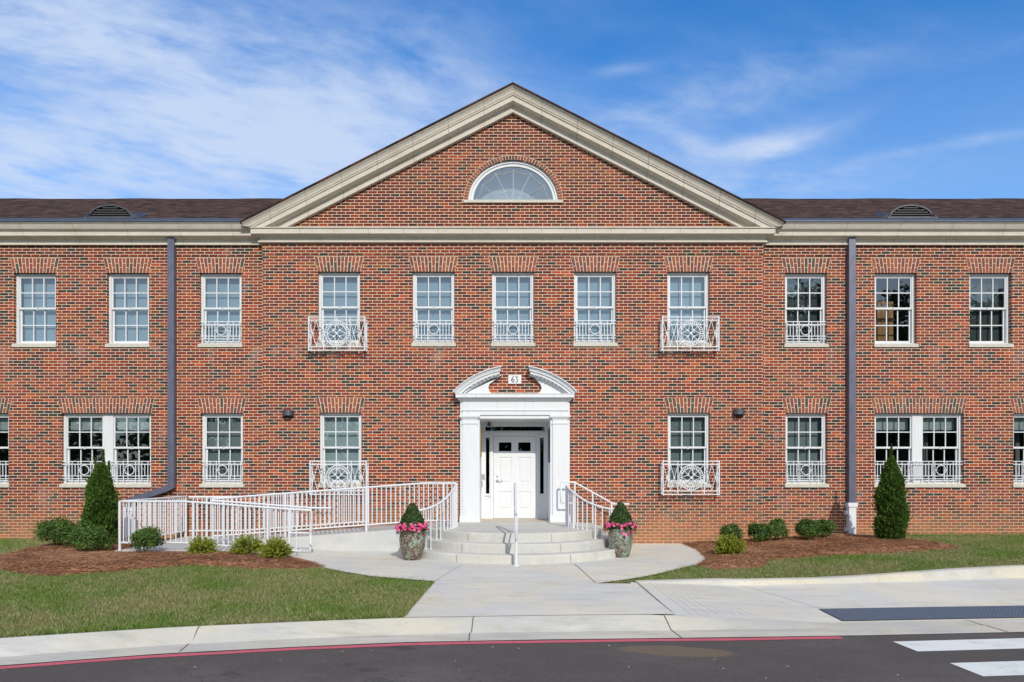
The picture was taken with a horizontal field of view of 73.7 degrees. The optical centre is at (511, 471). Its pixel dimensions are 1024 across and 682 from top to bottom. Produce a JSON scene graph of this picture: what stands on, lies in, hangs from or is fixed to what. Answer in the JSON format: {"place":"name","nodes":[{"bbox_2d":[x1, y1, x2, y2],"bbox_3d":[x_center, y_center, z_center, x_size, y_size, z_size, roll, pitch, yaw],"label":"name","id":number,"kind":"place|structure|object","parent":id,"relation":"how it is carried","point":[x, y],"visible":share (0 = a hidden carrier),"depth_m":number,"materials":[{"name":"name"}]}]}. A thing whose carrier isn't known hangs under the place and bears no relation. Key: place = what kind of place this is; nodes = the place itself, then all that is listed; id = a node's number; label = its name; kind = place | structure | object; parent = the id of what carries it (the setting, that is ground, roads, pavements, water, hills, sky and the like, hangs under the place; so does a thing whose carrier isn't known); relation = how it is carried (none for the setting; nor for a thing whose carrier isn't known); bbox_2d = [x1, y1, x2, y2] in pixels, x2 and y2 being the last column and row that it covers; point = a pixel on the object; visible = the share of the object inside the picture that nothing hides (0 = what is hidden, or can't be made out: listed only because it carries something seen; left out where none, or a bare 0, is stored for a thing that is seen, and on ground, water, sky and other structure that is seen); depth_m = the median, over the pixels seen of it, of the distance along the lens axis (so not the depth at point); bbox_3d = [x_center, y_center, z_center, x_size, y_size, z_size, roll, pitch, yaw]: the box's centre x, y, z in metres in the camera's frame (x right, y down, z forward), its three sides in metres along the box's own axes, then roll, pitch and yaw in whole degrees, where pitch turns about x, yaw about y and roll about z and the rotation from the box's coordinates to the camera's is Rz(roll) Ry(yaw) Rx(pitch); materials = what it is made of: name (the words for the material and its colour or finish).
{"place":"outdoors","nodes":[
{"label":"outdoors","id":0,"kind":"place"},
{"bbox_2d":[0,537,471,637],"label":"lawn","id":1,"kind":"structure","parent":0,"point":[368,586],"depth_m":9.29,"materials":[{"name":"plant"}]},
{"bbox_2d":[0,538,67,553],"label":"grass","id":2,"kind":"structure","parent":1,"relation":"on","point":[24,544],"depth_m":14.46,"materials":[{"name":"green plant"}]},
{"bbox_2d":[0,538,322,575],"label":"mulch bed","id":3,"kind":"object","parent":1,"relation":"on","point":[49,559],"visible":0.67,"depth_m":11.54,"materials":[{"name":"brown wood"}]},
{"bbox_2d":[30,514,78,545],"bbox_3d":[-9.038,1.188,13.547,0.859,0.657,0.872,0,0,0],"label":"shrub","id":4,"kind":"object","parent":3,"relation":"on","point":[53,530],"visible":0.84,"depth_m":13.31,"materials":[{"name":"green plant"}]},
{"bbox_2d":[61,518,89,546],"bbox_3d":[-8.465,1.212,13.445,0.561,0.599,0.668,0,0,13],"label":"shrub","id":5,"kind":"object","parent":3,"relation":"on","point":[72,527],"visible":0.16,"depth_m":13.29,"materials":[{"name":"green plant"}]},
{"bbox_2d":[68,522,115,551],"bbox_3d":[-7.784,1.233,12.637,0.763,0.566,0.726,0,0,26],"label":"shrub","id":6,"kind":"object","parent":3,"relation":"on","point":[90,535],"visible":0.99,"depth_m":12.47,"materials":[{"name":"green plant"}]},
{"bbox_2d":[78,449,122,544],"bbox_3d":[-8.279,0.546,13.735,0.802,2.002,0.836,0,0,0],"label":"conifer","id":7,"kind":"object","parent":3,"relation":"on","point":[101,509],"visible":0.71,"depth_m":13.59,"materials":[{"name":"green plant"}]},
{"bbox_2d":[128,525,163,552],"bbox_3d":[-6.674,1.244,12.475,0.631,0.551,0.567,0,0,-21],"label":"shrub","id":8,"kind":"object","parent":3,"relation":"on","point":[149,537],"visible":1,"depth_m":12.34,"materials":[{"name":"green plant"}]},
{"bbox_2d":[185,535,221,553],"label":"shrub","id":9,"kind":"object","parent":3,"relation":"on","point":[197,545],"visible":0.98,"depth_m":12.20,"materials":[{"name":"green plant"}]},
{"bbox_2d":[228,533,264,553],"bbox_3d":[-4.819,1.321,12.397,0.677,0.418,0.665,0,0,-16],"label":"shrub","id":10,"kind":"object","parent":3,"relation":"on","point":[246,545],"visible":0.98,"depth_m":12.31,"materials":[{"name":"green plant"}]},
{"bbox_2d":[257,535,294,557],"bbox_3d":[-4.167,1.345,12.081,0.652,0.436,0.632,0,0,0],"label":"shrub","id":11,"kind":"object","parent":3,"relation":"on","point":[271,548],"visible":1,"depth_m":11.96,"materials":[{"name":"green plant"}]},
{"bbox_2d":[115,522,446,553],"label":"access ramp","id":12,"kind":"structure","parent":1,"relation":"on","point":[379,538],"depth_m":14.09,"materials":[{"name":"concrete"}]},
{"bbox_2d":[118,496,312,555],"bbox_3d":[-5.559,1.105,14.100,3.650,1.130,2.626,0,0,0],"label":"ramp railing","id":13,"kind":"object","parent":12,"relation":"on","point":[154,501],"visible":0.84,"depth_m":12.80,"materials":[{"name":"metal"}]},
{"bbox_2d":[211,499,330,549],"bbox_3d":[-4.926,1.123,13.970,2.452,1.105,0.046,0,0,0],"label":"ramp railing","id":14,"kind":"object","parent":12,"relation":"on","point":[267,526],"visible":0.88,"depth_m":13.95,"materials":[{"name":"metal"}]},
{"bbox_2d":[189,488,368,535],"bbox_3d":[-5.263,0.933,15.430,4.074,1.184,0.046,0,0,0],"label":"ramp railing","id":15,"kind":"object","parent":12,"relation":"on","point":[210,497],"visible":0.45,"depth_m":15.42,"materials":[{"name":"metal"}]},
{"bbox_2d":[212,482,457,542],"bbox_3d":[-3.675,0.872,14.150,5.098,1.306,0.046,0,0,0],"label":"ramp railing","id":16,"kind":"object","parent":12,"relation":"on","point":[348,489],"visible":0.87,"depth_m":14.14,"materials":[{"name":"metal"}]},
{"bbox_2d":[0,82,1023,542],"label":"brick building","id":17,"kind":"structure","parent":1,"relation":"on","point":[488,302],"depth_m":15.65,"materials":[{"name":"brick"}]},
{"bbox_2d":[0,398,11,486],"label":"window","id":18,"kind":"structure","parent":17,"relation":"in","point":[5,403],"depth_m":15.78,"materials":[{"name":"paint"}]},
{"bbox_2d":[10,258,58,346],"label":"window","id":19,"kind":"structure","parent":17,"relation":"in","point":[39,292],"depth_m":15.84,"materials":[{"name":"glass"}]},
{"bbox_2d":[58,398,154,486],"bbox_3d":[-9.330,-0.663,15.806,2.230,2.053,0.290,0,0,0],"label":"window","id":20,"kind":"structure","parent":17,"relation":"in","point":[91,414],"depth_m":15.78,"materials":[{"name":"paint"}]},
{"bbox_2d":[103,258,151,346],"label":"window","id":21,"kind":"structure","parent":17,"relation":"in","point":[129,319],"depth_m":15.84,"materials":[{"name":"glass"}]},
{"bbox_2d":[196,258,244,346],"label":"window","id":22,"kind":"structure","parent":17,"relation":"in","point":[224,291],"depth_m":15.84,"materials":[{"name":"glass"}]},
{"bbox_2d":[197,398,245,486],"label":"window","id":23,"kind":"structure","parent":17,"relation":"in","point":[224,415],"depth_m":15.84,"materials":[{"name":"paint"}]},
{"bbox_2d":[314,257,363,345],"bbox_3d":[-3.950,-3.883,15.698,1.135,2.053,0.285,0,0,0],"label":"window","id":24,"kind":"structure","parent":17,"relation":"in","point":[339,293],"depth_m":15.73,"materials":[{"name":"glass"}]},
{"bbox_2d":[316,398,364,487],"bbox_3d":[-3.920,-0.663,15.698,1.135,2.053,0.285,0,0,0],"label":"window","id":25,"kind":"structure","parent":17,"relation":"in","point":[340,418],"depth_m":15.83,"materials":[{"name":"paint"}]},
{"bbox_2d":[409,257,457,345],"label":"window","id":26,"kind":"structure","parent":17,"relation":"in","point":[433,293],"depth_m":15.73,"materials":[{"name":"glass"}]},
{"bbox_2d":[488,257,537,345],"bbox_3d":[0.025,-3.883,15.698,1.135,2.053,0.285,0,0,0],"label":"window","id":27,"kind":"structure","parent":17,"relation":"in","point":[512,293],"depth_m":15.73,"materials":[{"name":"glass"}]},
{"bbox_2d":[463,155,562,202],"bbox_3d":[0.027,-6.610,15.852,2.270,1.230,0.615,0,0,0],"label":"window","id":28,"kind":"structure","parent":17,"relation":"in","point":[532,184],"depth_m":15.74,"materials":[{"name":"glass"}]},
{"bbox_2d":[494,436,535,517],"bbox_3d":[0.067,0.140,16.569,1.024,1.990,0.111,0,0,0],"label":"door","id":29,"kind":"structure","parent":17,"relation":"in","point":[514,456],"depth_m":16.58,"materials":[{"name":"paint"}]},
{"bbox_2d":[571,257,619,345],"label":"window","id":30,"kind":"structure","parent":17,"relation":"in","point":[594,293],"depth_m":15.73,"materials":[{"name":"glass"}]},
{"bbox_2d":[664,257,712,345],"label":"window","id":31,"kind":"structure","parent":17,"relation":"in","point":[687,293],"depth_m":15.73,"materials":[{"name":"glass"}]},
{"bbox_2d":[664,398,713,487],"bbox_3d":[4.040,-0.663,15.698,1.135,2.053,0.285,0,0,0],"label":"window","id":32,"kind":"structure","parent":17,"relation":"in","point":[688,418],"depth_m":15.83,"materials":[{"name":"paint"}]},
{"bbox_2d":[781,258,830,346],"bbox_3d":[6.760,-3.883,15.803,1.135,2.053,0.285,0,0,0],"label":"window","id":33,"kind":"structure","parent":17,"relation":"in","point":[802,291],"depth_m":15.84,"materials":[{"name":"glass"}]},
{"bbox_2d":[782,398,830,486],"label":"window","id":34,"kind":"structure","parent":17,"relation":"in","point":[803,415],"depth_m":15.84,"materials":[{"name":"paint"}]},
{"bbox_2d":[871,258,919,346],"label":"window","id":35,"kind":"structure","parent":17,"relation":"in","point":[884,267],"depth_m":15.80,"materials":[{"name":"glass"}]},
{"bbox_2d":[871,398,966,486],"bbox_3d":[9.360,-0.663,15.806,2.220,2.053,0.290,0,0,0],"label":"window","id":36,"kind":"structure","parent":17,"relation":"in","point":[933,414],"depth_m":15.77,"materials":[{"name":"paint"}]},
{"bbox_2d":[966,258,1014,346],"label":"window","id":37,"kind":"structure","parent":17,"relation":"in","point":[985,289],"depth_m":15.84,"materials":[{"name":"glass"}]},
{"bbox_2d":[1010,398,1023,486],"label":"window","id":38,"kind":"structure","parent":17,"relation":"in","point":[1017,404],"depth_m":15.78,"materials":[{"name":"paint"}]},
{"bbox_2d":[290,543,704,616],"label":"path","id":39,"kind":"structure","parent":0,"point":[480,589],"depth_m":10.66,"materials":[{"name":"concrete"}]},
{"bbox_2d":[399,530,424,560],"bbox_3d":[-1.860,1.361,12.730,0.480,0.555,0.480,0,0,0],"label":"planter","id":40,"kind":"object","parent":39,"relation":"on","point":[412,544],"visible":0.8,"depth_m":12.55,"materials":[{"name":"ceramic"}]},
{"bbox_2d":[394,522,429,536],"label":"flowering plant","id":41,"kind":"object","parent":40,"relation":"in","point":[414,527],"visible":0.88,"depth_m":12.50,"materials":[{"name":"pink plant"}]},
{"bbox_2d":[399,502,425,531],"bbox_3d":[-1.860,0.868,12.732,0.496,0.600,0.501,0,0,-23],"label":"topiary","id":42,"kind":"object","parent":40,"relation":"in","point":[416,518],"visible":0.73,"depth_m":12.62,"materials":[{"name":"green plant"}]},
{"bbox_2d":[400,522,615,563],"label":"entrance steps","id":43,"kind":"structure","parent":39,"relation":"on","point":[494,542],"depth_m":12.74,"materials":[{"name":"concrete"}]},
{"bbox_2d":[409,484,455,549],"bbox_3d":[-1.448,0.950,13.416,0.279,1.396,1.661,0,0,28],"label":"stair railing","id":44,"kind":"object","parent":43,"relation":"on","point":[453,491],"visible":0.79,"depth_m":13.52,"materials":[{"name":"metal"}]},
{"bbox_2d":[512,483,519,565],"bbox_3d":[0.075,0.930,12.445,0.140,1.440,1.409,0,0,0],"label":"stair railing","id":45,"kind":"object","parent":43,"relation":"on","point":[516,526],"visible":1,"depth_m":11.85,"materials":[{"name":"metal"}]},
{"bbox_2d":[565,485,619,547],"bbox_3d":[1.551,0.883,13.625,1.435,1.220,0.253,0,0,45],"label":"stair railing","id":46,"kind":"object","parent":43,"relation":"on","point":[572,507],"visible":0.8,"depth_m":13.83,"materials":[{"name":"metal"}]},
{"bbox_2d":[560,482,629,523],"bbox_3d":[1.846,0.861,15.230,1.549,1.278,0.042,0,0,0],"label":"stair railing","id":47,"kind":"object","parent":43,"relation":"on","point":[593,493],"visible":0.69,"depth_m":15.21,"materials":[{"name":"metal"}]},
{"bbox_2d":[608,529,632,557],"bbox_3d":[2.090,1.361,13.140,0.480,0.555,0.480,0,0,0],"label":"planter","id":48,"kind":"object","parent":39,"relation":"on","point":[620,544],"visible":0.79,"depth_m":12.96,"materials":[{"name":"ceramic"}]},
{"bbox_2d":[603,521,637,535],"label":"flowering plant","id":49,"kind":"object","parent":48,"relation":"in","point":[613,526],"visible":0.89,"depth_m":12.93,"materials":[{"name":"pink plant"}]},
{"bbox_2d":[609,501,633,529],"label":"topiary","id":50,"kind":"object","parent":48,"relation":"in","point":[624,516],"visible":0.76,"depth_m":13.02,"materials":[{"name":"green plant"}]},
{"bbox_2d":[0,614,1023,681],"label":"road","id":51,"kind":"structure","parent":0,"point":[866,658],"depth_m":6.94,"materials":[{"name":"grey asphalt"}]},
{"bbox_2d":[0,636,843,668],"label":"red line","id":52,"kind":"object","parent":51,"relation":"on","point":[392,644],"visible":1,"depth_m":7.68,"materials":[{"name":"paint"}]},
{"bbox_2d":[0,614,1023,664],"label":"kerb","id":53,"kind":"structure","parent":51,"relation":"on","point":[54,647],"depth_m":8.12,"materials":[{"name":"concrete"}]},
{"bbox_2d":[893,638,1023,650],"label":"crosswalk stripe","id":54,"kind":"object","parent":51,"relation":"on","point":[970,644],"visible":1,"depth_m":7.68,"materials":[{"name":"white paint"}]},
{"bbox_2d":[951,661,1023,675],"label":"crosswalk stripe","id":55,"kind":"object","parent":51,"relation":"on","point":[1003,668],"visible":1,"depth_m":6.78,"materials":[{"name":"white paint"}]},
{"bbox_2d":[0,0,1023,198],"label":"sky","id":56,"kind":"structure","parent":0,"point":[100,99],"materials":[{"name":"blue"}]},
{"bbox_2d":[597,533,1023,582],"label":"lawn","id":57,"kind":"structure","parent":0,"point":[835,565],"depth_m":11.56,"materials":[{"name":"plant"}]},
{"bbox_2d":[682,532,957,569],"bbox_3d":[6.013,1.526,13.623,5.735,0.328,4.259,0,0,0],"label":"mulch bed","id":58,"kind":"object","parent":57,"relation":"on","point":[757,553],"visible":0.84,"depth_m":13.30,"materials":[{"name":"brown wood"}]},
{"bbox_2d":[712,532,745,553],"bbox_3d":[4.173,1.390,13.128,0.676,0.460,0.668,0,0,0],"label":"shrub","id":59,"kind":"object","parent":58,"relation":"on","point":[731,544],"visible":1,"depth_m":13.01,"materials":[{"name":"green plant"}]},
{"bbox_2d":[717,523,744,539],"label":"shrub","id":60,"kind":"object","parent":58,"relation":"on","point":[730,529],"visible":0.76,"depth_m":14.62,"materials":[{"name":"green plant"}]},
{"bbox_2d":[746,520,774,541],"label":"shrub","id":61,"kind":"object","parent":58,"relation":"on","point":[756,530],"visible":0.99,"depth_m":14.67,"materials":[{"name":"green plant"}]},
{"bbox_2d":[766,518,789,539],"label":"shrub","id":62,"kind":"object","parent":58,"relation":"on","point":[778,525],"visible":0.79,"depth_m":14.83,"materials":[{"name":"green plant"}]},
{"bbox_2d":[794,517,821,539],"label":"shrub","id":63,"kind":"object","parent":58,"relation":"on","point":[808,528],"visible":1,"depth_m":14.56,"materials":[{"name":"green plant"}]},
{"bbox_2d":[816,519,838,536],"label":"shrub","id":64,"kind":"object","parent":58,"relation":"on","point":[827,527],"visible":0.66,"depth_m":14.83,"materials":[{"name":"green plant"}]},
{"bbox_2d":[871,444,912,539],"bbox_3d":[7.892,0.434,14.166,0.778,2.061,0.745,0,0,31],"label":"conifer","id":65,"kind":"object","parent":58,"relation":"on","point":[892,517],"visible":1,"depth_m":14.01,"materials":[{"name":"green plant"}]},
{"bbox_2d":[630,577,1023,622],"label":"pavement","id":66,"kind":"structure","parent":0,"point":[799,602],"depth_m":9.90,"materials":[{"name":"concrete"}]},
{"bbox_2d":[634,565,1023,584],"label":"kerb","id":67,"kind":"structure","parent":66,"relation":"on","point":[1004,571],"depth_m":10.94,"materials":[{"name":"concrete"}]},
{"bbox_2d":[821,605,1023,620],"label":"tactile plate","id":68,"kind":"object","parent":66,"relation":"on","point":[889,613],"visible":1,"depth_m":9.16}
]}

